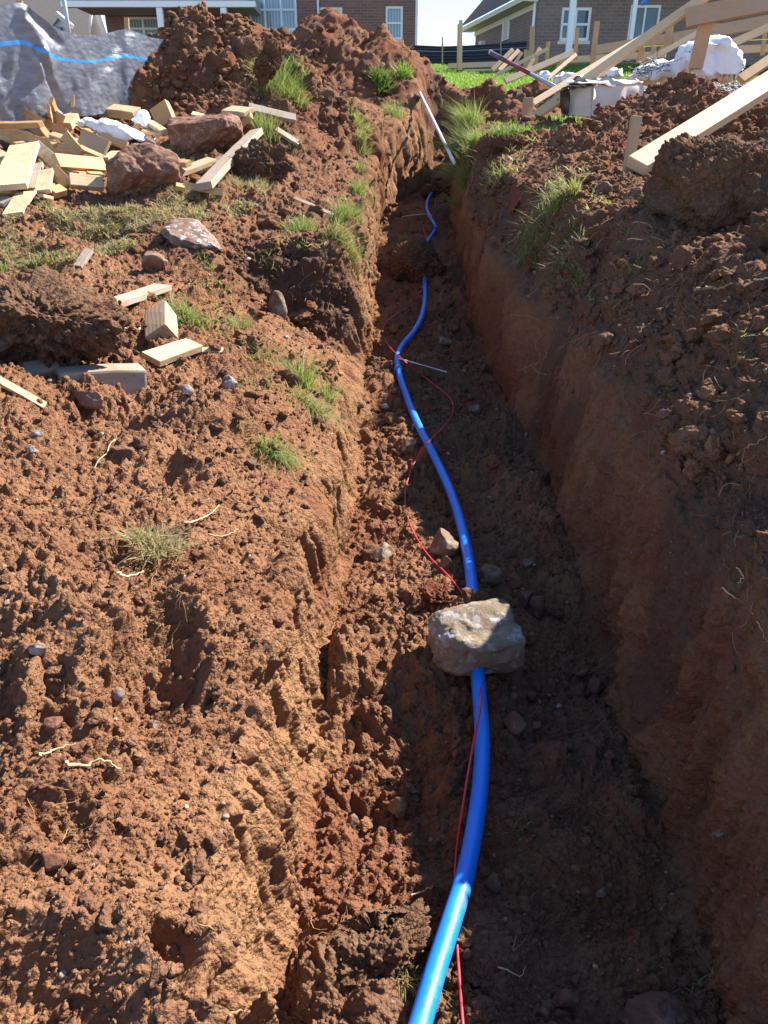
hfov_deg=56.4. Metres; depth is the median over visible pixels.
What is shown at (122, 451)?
stone
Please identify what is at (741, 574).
stick
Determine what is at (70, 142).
lumber scrap
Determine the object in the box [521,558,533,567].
stone
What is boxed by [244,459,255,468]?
stone
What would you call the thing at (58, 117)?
lumber scrap
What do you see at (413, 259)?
earth clump
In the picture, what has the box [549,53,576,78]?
timber brace
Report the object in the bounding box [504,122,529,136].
grass tuft
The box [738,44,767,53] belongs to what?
timber beam
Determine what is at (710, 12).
timber beam
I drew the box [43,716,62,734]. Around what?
stone
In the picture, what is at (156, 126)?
lumber scrap
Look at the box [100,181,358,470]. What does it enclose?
sparse grass
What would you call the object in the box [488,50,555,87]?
pole
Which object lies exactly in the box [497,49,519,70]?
timber brace
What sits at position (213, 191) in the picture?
lumber scrap
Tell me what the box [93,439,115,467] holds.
stick
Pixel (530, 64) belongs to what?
timber brace
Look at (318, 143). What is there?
soil heap
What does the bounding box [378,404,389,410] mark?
stone
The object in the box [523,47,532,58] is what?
timber brace
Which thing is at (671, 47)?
timber brace
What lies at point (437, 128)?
plastic conduit
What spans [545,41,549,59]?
stake
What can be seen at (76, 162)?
lumber scrap
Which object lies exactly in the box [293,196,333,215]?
lumber scrap
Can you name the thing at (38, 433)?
stone
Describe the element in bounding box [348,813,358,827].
stone
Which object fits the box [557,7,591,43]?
window
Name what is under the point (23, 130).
lumber scrap
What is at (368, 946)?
earth clump
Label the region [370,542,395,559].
stone
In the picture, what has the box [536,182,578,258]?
grass tuft
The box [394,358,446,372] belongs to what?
cable tie
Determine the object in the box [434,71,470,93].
soil heap
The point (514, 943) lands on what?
stick
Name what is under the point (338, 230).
grass tuft
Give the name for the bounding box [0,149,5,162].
lumber scrap
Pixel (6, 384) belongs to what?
lumber scrap
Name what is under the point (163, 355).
lumber scrap
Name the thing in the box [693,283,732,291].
stick
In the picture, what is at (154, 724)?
stone
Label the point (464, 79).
lawn grass
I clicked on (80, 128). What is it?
lumber scrap
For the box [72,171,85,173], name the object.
lumber scrap
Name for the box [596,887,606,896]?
stone
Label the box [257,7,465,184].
soil heap
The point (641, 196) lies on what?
grass tuft
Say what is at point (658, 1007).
stone
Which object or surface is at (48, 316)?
earth clump
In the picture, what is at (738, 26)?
timber beam
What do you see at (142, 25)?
window
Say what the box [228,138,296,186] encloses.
earth clump
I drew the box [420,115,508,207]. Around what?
grass tuft
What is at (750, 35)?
timber brace
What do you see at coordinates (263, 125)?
grass tuft
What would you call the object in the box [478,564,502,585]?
stone
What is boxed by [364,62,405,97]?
grass tuft
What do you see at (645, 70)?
tie wires
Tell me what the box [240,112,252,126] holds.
lumber scrap
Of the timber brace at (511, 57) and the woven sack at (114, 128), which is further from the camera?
the timber brace at (511, 57)
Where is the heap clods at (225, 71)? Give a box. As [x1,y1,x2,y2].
[94,0,767,298]
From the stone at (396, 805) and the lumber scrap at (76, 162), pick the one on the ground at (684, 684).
the stone at (396, 805)
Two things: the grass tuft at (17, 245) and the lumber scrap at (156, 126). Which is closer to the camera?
the grass tuft at (17, 245)
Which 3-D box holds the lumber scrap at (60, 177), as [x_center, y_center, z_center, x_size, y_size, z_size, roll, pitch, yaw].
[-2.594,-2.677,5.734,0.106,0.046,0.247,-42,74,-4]
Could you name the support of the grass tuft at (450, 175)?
on the ground at (684, 684)
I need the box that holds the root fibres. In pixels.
[4,157,767,990]
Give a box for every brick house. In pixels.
[60,0,417,44]
[463,0,767,65]
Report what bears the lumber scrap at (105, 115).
on the soil heap at (206, 65)
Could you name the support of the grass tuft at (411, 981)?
on the ground at (684, 684)
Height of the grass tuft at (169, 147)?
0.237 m
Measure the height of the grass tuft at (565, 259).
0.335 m
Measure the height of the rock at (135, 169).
0.468 m
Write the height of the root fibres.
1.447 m
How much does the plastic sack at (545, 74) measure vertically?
0.162 m
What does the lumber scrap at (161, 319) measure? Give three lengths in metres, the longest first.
0.240 x 0.121 x 0.098 m
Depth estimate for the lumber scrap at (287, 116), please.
7.59 m
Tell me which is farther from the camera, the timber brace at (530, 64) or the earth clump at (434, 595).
the timber brace at (530, 64)
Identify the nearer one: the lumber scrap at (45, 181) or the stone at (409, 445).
the stone at (409, 445)
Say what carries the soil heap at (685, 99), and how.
on the ground at (684, 684)
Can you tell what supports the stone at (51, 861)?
on the ground at (684, 684)
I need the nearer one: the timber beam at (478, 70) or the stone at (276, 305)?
the stone at (276, 305)
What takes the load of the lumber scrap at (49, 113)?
on the lumber scrap at (58, 117)
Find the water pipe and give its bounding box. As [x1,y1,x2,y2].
[394,192,489,1023]
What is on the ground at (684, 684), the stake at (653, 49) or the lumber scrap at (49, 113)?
the stake at (653, 49)
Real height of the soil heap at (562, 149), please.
1.328 m
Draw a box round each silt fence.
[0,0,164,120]
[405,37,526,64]
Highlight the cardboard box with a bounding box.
[560,74,643,116]
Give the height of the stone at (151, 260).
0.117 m
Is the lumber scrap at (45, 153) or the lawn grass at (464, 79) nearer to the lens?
the lumber scrap at (45, 153)
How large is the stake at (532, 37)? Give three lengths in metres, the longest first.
0.704 x 0.138 x 0.058 m
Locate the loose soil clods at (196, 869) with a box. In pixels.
[0,109,767,1023]
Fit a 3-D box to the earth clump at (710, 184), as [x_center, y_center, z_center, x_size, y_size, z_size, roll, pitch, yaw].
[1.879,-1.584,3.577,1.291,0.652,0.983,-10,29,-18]
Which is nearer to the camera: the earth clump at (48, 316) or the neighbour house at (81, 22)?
the earth clump at (48, 316)
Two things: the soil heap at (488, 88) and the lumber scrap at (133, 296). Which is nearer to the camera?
the lumber scrap at (133, 296)
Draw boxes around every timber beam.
[448,61,499,68]
[464,69,497,70]
[555,51,665,63]
[596,31,679,54]
[673,15,767,42]
[685,0,767,27]
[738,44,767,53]
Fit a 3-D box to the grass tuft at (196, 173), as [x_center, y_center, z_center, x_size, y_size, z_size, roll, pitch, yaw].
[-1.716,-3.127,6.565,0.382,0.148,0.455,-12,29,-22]
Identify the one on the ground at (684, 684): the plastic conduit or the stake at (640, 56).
the stake at (640, 56)
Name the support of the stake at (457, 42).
attached to the stake at (460, 45)
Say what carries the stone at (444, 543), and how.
on the ground at (684, 684)
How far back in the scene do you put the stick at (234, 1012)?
1.00 m
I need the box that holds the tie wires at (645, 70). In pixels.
[628,52,670,77]
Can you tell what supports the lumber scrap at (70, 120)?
on the ground at (684, 684)
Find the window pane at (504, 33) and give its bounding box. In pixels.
[502,22,507,39]
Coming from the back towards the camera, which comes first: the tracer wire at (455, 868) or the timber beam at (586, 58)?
the timber beam at (586, 58)
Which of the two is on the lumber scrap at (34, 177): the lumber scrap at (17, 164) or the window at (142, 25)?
the lumber scrap at (17, 164)
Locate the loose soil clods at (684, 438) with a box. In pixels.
[481,144,767,482]
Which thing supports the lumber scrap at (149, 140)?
on the ground at (684, 684)
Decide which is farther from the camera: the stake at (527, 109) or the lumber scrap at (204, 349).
the stake at (527, 109)
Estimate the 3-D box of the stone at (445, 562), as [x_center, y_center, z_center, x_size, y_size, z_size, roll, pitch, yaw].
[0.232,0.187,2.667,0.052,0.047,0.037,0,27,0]
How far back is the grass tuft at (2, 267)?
3.23 m
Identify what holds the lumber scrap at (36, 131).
on the ground at (684, 684)
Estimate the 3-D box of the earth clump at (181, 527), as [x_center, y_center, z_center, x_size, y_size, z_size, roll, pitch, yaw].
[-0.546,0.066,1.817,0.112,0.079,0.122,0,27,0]
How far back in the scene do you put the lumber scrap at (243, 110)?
7.45 m
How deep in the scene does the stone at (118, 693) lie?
1.39 m
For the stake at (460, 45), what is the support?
on the ground at (684, 684)
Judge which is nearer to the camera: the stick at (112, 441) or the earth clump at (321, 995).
the earth clump at (321, 995)
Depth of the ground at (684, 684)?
1.88 m
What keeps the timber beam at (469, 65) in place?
on the ground at (684, 684)
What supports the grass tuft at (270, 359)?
on the ground at (684, 684)
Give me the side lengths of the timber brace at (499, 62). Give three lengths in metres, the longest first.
0.969 x 0.115 x 0.053 m
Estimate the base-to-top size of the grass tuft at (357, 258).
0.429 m
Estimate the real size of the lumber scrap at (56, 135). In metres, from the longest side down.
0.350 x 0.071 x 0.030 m
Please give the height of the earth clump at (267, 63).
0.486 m
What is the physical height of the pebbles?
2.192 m
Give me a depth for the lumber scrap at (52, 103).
7.49 m
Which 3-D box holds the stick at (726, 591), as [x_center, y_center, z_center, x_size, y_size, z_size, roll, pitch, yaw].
[0.769,0.185,1.549,0.020,0.032,0.109,-4,27,-7]
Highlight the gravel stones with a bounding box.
[597,81,762,102]
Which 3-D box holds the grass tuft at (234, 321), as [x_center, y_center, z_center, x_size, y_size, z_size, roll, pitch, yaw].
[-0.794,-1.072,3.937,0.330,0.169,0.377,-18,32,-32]
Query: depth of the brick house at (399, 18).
30.58 m
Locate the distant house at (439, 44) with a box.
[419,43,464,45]
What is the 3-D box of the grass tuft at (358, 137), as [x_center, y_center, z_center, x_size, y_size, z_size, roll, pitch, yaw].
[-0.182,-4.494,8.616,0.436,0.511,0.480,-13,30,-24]
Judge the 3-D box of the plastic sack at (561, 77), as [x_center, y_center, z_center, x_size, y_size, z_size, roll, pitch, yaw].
[2.914,-6.850,11.330,0.470,0.236,0.452,0,27,0]
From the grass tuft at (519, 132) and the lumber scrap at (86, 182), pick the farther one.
the grass tuft at (519, 132)
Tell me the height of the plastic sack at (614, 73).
0.204 m
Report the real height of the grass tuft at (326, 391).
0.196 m
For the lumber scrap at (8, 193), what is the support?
on the ground at (684, 684)
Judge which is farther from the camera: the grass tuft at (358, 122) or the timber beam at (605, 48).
the timber beam at (605, 48)
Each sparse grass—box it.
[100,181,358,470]
[458,125,637,309]
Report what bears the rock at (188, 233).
on the ground at (684, 684)
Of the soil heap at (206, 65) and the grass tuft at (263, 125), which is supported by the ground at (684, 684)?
the soil heap at (206, 65)
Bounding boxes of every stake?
[457,24,458,68]
[458,20,462,69]
[522,97,533,117]
[529,26,534,55]
[534,55,537,73]
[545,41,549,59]
[573,28,578,59]
[590,21,599,64]
[622,115,641,173]
[636,47,645,62]
[651,46,656,53]
[664,26,673,47]
[688,23,712,68]
[760,33,766,55]
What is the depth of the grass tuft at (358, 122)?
9.05 m
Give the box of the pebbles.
[1,106,766,998]
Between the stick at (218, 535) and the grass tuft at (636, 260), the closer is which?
the stick at (218, 535)
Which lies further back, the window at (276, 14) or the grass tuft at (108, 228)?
the window at (276, 14)
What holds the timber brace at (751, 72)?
on the ground at (684, 684)
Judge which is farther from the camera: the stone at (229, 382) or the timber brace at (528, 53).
the timber brace at (528, 53)
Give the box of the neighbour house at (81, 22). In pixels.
[0,0,106,34]
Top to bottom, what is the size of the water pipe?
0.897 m
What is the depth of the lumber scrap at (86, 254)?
3.95 m
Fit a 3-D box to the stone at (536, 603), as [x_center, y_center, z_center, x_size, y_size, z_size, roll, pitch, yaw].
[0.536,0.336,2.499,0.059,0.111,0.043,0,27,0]
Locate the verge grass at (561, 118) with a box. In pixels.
[486,113,587,133]
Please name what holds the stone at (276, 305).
on the ground at (684, 684)
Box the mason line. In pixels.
[643,39,767,46]
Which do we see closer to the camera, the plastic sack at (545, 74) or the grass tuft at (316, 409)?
the grass tuft at (316, 409)
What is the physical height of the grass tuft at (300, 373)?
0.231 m
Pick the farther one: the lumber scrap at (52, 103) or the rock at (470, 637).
the lumber scrap at (52, 103)
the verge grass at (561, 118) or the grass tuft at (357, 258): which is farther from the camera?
the verge grass at (561, 118)
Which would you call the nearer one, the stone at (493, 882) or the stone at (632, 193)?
the stone at (493, 882)
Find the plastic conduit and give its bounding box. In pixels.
[419,92,455,164]
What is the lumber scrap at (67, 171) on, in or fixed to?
on the ground at (684, 684)
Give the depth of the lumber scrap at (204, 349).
3.15 m
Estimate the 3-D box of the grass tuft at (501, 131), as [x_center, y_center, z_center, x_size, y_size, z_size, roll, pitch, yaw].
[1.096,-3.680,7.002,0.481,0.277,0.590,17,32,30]
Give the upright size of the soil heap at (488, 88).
1.646 m
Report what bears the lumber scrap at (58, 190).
on the ground at (684, 684)
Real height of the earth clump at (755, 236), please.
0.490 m
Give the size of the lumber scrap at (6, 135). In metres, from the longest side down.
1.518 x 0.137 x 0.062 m
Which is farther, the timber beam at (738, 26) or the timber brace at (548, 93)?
the timber beam at (738, 26)
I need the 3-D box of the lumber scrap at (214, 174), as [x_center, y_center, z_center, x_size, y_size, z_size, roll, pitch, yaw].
[-1.358,-3.211,6.450,0.137,0.072,1.942,-6,38,10]
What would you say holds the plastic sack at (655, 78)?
on the ground at (684, 684)
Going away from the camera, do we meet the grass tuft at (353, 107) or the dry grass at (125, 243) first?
the dry grass at (125, 243)
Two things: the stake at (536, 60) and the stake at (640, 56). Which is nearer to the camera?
the stake at (640, 56)
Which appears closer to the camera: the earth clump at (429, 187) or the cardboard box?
the cardboard box
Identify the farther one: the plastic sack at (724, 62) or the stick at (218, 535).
the plastic sack at (724, 62)
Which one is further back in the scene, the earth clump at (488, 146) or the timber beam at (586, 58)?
the timber beam at (586, 58)
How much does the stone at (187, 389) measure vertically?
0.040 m
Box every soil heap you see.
[79,2,391,230]
[243,96,361,161]
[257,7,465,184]
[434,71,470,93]
[465,77,560,113]
[477,129,641,289]
[484,98,550,122]
[519,69,767,150]
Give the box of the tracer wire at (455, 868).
[383,200,482,1023]
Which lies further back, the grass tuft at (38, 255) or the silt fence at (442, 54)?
the silt fence at (442, 54)
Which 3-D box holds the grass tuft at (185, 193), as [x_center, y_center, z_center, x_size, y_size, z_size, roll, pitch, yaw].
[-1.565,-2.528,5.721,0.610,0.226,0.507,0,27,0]
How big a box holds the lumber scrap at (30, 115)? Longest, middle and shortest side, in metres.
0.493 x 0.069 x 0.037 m
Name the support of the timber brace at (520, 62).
attached to the stake
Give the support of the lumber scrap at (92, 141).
on the lumber scrap at (91, 152)
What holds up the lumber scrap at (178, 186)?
on the ground at (684, 684)
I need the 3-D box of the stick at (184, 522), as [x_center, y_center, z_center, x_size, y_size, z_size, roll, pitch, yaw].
[-0.516,0.004,2.047,0.010,0.054,0.216,6,28,12]
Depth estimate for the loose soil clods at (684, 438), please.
2.49 m
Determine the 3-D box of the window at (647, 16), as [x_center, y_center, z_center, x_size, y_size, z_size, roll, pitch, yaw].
[9.226,-17.325,25.490,1.079,1.184,0.094,0,27,0]
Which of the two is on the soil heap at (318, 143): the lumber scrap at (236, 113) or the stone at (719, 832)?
the lumber scrap at (236, 113)
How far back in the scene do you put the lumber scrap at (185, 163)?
6.21 m
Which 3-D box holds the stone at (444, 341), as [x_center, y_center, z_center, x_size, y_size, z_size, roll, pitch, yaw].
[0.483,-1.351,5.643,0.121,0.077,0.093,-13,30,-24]
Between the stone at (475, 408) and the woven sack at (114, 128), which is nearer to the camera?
the stone at (475, 408)
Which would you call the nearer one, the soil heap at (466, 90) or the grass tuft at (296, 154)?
the grass tuft at (296, 154)
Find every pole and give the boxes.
[62,0,70,32]
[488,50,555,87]
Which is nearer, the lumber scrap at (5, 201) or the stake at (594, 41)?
the lumber scrap at (5, 201)
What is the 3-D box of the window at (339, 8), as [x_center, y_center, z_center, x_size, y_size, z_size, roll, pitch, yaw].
[-2.263,-21.247,30.755,1.080,0.707,0.158,0,27,0]
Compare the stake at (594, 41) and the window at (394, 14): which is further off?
the window at (394, 14)
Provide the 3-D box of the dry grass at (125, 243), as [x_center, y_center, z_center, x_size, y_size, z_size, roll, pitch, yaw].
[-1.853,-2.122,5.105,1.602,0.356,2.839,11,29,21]
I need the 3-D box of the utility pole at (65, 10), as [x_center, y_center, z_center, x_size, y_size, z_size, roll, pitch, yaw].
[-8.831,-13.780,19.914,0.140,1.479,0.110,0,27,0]
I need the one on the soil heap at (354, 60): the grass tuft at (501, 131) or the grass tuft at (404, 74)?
the grass tuft at (404, 74)
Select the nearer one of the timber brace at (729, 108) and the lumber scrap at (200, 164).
the timber brace at (729, 108)
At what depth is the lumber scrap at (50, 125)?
7.36 m
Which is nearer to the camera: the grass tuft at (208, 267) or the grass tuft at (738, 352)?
the grass tuft at (738, 352)
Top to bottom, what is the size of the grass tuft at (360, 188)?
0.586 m
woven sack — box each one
[75,117,154,142]
[131,109,150,128]
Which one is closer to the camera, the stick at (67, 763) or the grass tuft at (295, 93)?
the stick at (67, 763)
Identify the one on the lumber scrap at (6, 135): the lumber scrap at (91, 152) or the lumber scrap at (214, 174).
the lumber scrap at (91, 152)
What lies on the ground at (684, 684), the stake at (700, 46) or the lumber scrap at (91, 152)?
the stake at (700, 46)
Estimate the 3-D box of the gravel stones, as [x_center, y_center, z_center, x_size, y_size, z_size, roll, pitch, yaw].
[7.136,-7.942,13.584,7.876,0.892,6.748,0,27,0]
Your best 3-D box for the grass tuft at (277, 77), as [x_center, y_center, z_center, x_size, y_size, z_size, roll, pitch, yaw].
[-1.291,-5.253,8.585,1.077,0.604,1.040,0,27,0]
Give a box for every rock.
[105,142,181,197]
[161,218,222,251]
[167,113,243,155]
[427,598,525,676]
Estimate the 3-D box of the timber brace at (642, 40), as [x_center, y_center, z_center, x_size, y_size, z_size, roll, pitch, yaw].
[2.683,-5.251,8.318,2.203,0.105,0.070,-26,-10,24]
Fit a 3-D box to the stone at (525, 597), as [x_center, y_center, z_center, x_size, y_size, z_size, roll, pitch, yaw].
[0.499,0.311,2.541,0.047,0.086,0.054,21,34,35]
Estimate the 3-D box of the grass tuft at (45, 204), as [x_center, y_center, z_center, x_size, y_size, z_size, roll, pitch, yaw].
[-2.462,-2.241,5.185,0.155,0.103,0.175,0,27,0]
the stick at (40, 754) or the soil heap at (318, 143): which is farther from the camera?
the soil heap at (318, 143)
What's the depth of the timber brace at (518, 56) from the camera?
19.58 m
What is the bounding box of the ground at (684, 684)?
[0,64,767,1023]
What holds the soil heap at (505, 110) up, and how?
on the ground at (684, 684)
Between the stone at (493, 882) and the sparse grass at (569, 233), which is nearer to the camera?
the stone at (493, 882)
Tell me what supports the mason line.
attached to the stake at (668, 37)
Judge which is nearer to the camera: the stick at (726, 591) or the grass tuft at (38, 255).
the stick at (726, 591)
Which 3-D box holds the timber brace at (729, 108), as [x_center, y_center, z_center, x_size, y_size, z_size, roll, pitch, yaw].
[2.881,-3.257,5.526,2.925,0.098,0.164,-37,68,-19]
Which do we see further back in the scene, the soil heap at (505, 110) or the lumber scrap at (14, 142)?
the soil heap at (505, 110)
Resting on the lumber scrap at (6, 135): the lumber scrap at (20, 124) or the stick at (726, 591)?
the lumber scrap at (20, 124)
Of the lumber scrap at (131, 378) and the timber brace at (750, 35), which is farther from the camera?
the timber brace at (750, 35)
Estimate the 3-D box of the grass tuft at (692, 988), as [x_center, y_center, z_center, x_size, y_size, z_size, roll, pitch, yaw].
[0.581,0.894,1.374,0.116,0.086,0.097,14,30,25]
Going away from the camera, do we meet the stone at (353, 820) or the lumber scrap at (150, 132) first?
the stone at (353, 820)
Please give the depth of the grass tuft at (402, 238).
8.62 m
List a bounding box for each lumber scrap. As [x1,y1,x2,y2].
[0,120,44,128]
[0,129,83,155]
[0,141,39,190]
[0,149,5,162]
[0,190,17,195]
[0,196,13,207]
[0,376,46,408]
[2,191,36,216]
[4,140,26,144]
[15,129,32,133]
[22,359,58,376]
[23,109,44,122]
[25,128,43,135]
[27,162,43,190]
[34,168,53,194]
[37,140,53,166]
[38,194,53,199]
[39,126,57,147]
[44,118,68,133]
[47,104,52,121]
[48,132,78,143]
[49,96,57,112]
[49,184,66,198]
[50,164,69,189]
[51,153,105,172]
[53,110,65,125]
[55,363,146,394]
[60,130,85,155]
[61,169,71,174]
[62,113,79,129]
[69,173,103,191]
[70,95,74,107]
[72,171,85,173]
[73,248,93,267]
[77,126,96,134]
[77,128,110,154]
[80,145,104,157]
[86,171,103,177]
[98,113,108,118]
[98,132,128,148]
[103,151,118,161]
[106,104,140,119]
[114,283,171,306]
[125,325,144,331]
[138,129,165,136]
[141,338,201,366]
[144,301,178,341]
[145,136,155,144]
[148,120,167,135]
[150,99,175,126]
[175,182,184,191]
[179,157,216,176]
[179,159,191,167]
[184,182,223,195]
[191,111,204,115]
[196,127,263,190]
[199,347,222,353]
[221,106,253,116]
[231,111,239,117]
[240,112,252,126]
[248,103,295,122]
[274,127,299,146]
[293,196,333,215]
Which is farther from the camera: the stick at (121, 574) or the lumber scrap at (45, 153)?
the lumber scrap at (45, 153)
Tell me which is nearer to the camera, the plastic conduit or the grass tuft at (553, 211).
the grass tuft at (553, 211)
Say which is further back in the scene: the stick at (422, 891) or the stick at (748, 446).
the stick at (748, 446)
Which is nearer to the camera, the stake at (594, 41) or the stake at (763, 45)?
the stake at (763, 45)
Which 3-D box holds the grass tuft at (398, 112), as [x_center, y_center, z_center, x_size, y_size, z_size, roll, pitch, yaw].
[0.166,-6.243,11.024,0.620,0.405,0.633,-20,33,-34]
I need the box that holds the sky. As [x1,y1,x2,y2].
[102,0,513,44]
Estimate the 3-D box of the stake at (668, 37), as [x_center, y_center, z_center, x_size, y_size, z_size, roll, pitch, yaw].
[4.803,-8.004,12.084,0.117,0.321,0.054,-2,27,0]
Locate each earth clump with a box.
[0,264,131,367]
[146,524,192,549]
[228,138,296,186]
[252,37,283,87]
[291,938,413,1023]
[321,897,435,987]
[388,237,445,282]
[417,578,452,612]
[420,180,450,199]
[476,132,528,159]
[642,132,767,233]
[732,208,767,253]
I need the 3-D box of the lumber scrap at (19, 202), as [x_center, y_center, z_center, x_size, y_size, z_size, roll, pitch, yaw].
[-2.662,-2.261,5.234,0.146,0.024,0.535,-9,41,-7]
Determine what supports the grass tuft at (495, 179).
on the ground at (684, 684)
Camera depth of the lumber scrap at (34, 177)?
5.61 m
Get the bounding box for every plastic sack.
[538,70,550,80]
[553,71,575,84]
[600,67,623,78]
[627,59,673,85]
[671,35,745,86]
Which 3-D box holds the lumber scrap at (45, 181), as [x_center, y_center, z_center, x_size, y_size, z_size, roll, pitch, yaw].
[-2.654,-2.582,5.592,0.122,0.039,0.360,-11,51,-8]
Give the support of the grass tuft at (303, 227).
on the ground at (684, 684)
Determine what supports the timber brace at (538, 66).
attached to the stake
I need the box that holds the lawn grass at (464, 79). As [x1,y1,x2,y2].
[431,62,748,107]
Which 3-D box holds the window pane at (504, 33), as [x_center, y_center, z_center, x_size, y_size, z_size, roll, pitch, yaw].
[4.715,-18.767,27.935,0.018,0.527,0.510,-5,27,-10]
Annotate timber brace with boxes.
[490,48,513,71]
[496,47,547,75]
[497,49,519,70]
[503,49,573,83]
[514,51,522,62]
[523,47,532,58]
[526,47,541,67]
[529,0,708,116]
[533,36,638,105]
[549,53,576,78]
[626,71,767,174]
[639,48,663,65]
[647,31,696,62]
[732,24,767,45]
[736,55,767,84]
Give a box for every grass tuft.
[0,229,61,254]
[0,257,8,272]
[18,245,70,269]
[29,197,52,207]
[67,204,139,240]
[76,514,222,574]
[155,290,224,333]
[156,182,224,208]
[161,142,200,162]
[186,168,207,175]
[197,250,216,271]
[218,306,262,329]
[222,171,279,189]
[240,107,296,144]
[243,50,309,98]
[246,334,289,368]
[247,421,318,477]
[271,209,318,231]
[272,380,358,440]
[277,74,313,109]
[277,344,330,389]
[279,132,307,157]
[284,56,313,90]
[313,369,358,405]
[316,205,376,270]
[326,195,381,228]
[342,228,383,284]
[344,169,383,231]
[346,91,361,120]
[352,107,379,133]
[352,154,377,174]
[354,119,378,154]
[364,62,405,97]
[377,97,407,118]
[389,60,416,78]
[394,232,408,242]
[394,945,456,1007]
[411,103,469,180]
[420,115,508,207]
[421,93,490,158]
[474,162,514,216]
[475,123,517,139]
[496,191,553,270]
[503,817,536,845]
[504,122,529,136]
[504,164,591,269]
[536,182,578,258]
[537,224,584,283]
[621,252,646,276]
[628,181,647,207]
[659,948,715,1014]
[696,322,767,376]
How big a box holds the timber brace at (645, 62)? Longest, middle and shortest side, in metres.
0.385 x 0.075 x 0.042 m
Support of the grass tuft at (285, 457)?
on the ground at (684, 684)
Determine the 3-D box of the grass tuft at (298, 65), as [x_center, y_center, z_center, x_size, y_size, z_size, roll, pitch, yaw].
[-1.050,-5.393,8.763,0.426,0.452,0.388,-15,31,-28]
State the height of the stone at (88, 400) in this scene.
0.083 m
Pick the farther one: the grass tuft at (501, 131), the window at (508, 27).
the window at (508, 27)
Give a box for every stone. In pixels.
[25,444,38,452]
[28,642,47,655]
[30,430,42,436]
[41,853,67,871]
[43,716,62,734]
[74,391,103,409]
[110,445,133,458]
[111,687,124,700]
[141,251,165,271]
[148,720,159,728]
[180,384,193,394]
[222,375,237,389]
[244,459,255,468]
[268,290,286,319]
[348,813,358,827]
[357,401,363,408]
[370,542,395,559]
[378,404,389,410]
[387,797,406,814]
[401,438,416,453]
[429,528,459,557]
[436,336,452,345]
[439,556,452,568]
[468,404,480,413]
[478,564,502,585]
[486,872,500,892]
[502,711,526,735]
[518,590,533,608]
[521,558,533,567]
[529,596,544,617]
[552,988,578,1006]
[588,676,605,695]
[595,181,612,193]
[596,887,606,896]
[619,991,688,1023]
[628,187,642,198]
[712,829,723,835]
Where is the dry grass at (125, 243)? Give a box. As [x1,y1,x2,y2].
[0,182,267,269]
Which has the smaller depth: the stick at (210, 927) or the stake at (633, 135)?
the stick at (210, 927)
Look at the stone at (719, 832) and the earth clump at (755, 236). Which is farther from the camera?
the earth clump at (755, 236)
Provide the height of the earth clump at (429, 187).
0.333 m
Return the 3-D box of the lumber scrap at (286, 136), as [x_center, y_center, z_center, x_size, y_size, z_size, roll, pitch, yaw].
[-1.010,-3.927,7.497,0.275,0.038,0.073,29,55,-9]
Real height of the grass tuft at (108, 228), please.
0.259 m
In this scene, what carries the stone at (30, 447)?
on the ground at (684, 684)
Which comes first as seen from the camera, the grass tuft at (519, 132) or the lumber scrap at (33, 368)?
the lumber scrap at (33, 368)
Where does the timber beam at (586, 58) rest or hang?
on the ground at (684, 684)
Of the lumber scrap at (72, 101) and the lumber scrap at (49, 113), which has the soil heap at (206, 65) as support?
the lumber scrap at (72, 101)
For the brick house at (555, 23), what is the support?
on the ground at (684, 684)
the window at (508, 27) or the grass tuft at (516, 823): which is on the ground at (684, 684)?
the grass tuft at (516, 823)
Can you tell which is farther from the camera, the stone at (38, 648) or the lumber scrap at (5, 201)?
the lumber scrap at (5, 201)
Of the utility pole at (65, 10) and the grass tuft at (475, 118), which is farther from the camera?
the utility pole at (65, 10)
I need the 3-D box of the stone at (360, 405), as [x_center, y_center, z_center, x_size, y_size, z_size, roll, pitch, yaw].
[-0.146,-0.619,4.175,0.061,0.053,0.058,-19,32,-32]
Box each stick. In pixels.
[38,743,75,756]
[64,758,120,768]
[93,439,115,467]
[116,570,143,577]
[183,505,218,523]
[198,923,217,930]
[208,529,237,536]
[228,1009,251,1017]
[410,886,432,895]
[498,966,525,977]
[512,935,525,951]
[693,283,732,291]
[721,587,751,606]
[736,436,766,455]
[736,567,743,582]
[743,277,767,287]
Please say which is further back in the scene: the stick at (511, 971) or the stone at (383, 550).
the stone at (383, 550)
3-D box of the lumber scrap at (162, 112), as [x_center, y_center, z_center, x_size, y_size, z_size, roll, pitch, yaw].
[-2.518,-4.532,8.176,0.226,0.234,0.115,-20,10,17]
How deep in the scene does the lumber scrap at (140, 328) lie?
3.24 m
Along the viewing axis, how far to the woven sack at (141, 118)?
7.62 m
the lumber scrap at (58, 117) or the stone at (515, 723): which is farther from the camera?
the lumber scrap at (58, 117)
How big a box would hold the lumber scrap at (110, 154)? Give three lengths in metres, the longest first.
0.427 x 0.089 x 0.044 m
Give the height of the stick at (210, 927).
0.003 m
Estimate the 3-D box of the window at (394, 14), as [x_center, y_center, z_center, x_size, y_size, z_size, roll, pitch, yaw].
[0.439,-21.014,30.874,0.860,1.313,0.158,0,27,0]
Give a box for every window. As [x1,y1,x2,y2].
[124,17,157,35]
[249,0,296,32]
[320,7,341,12]
[386,6,403,40]
[501,20,509,40]
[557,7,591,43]
[627,5,661,39]
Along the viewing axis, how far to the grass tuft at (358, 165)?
7.57 m
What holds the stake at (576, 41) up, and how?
on the ground at (684, 684)
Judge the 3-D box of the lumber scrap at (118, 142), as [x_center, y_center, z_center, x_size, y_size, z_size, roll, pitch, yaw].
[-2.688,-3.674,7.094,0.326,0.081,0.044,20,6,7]
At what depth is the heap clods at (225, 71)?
8.74 m

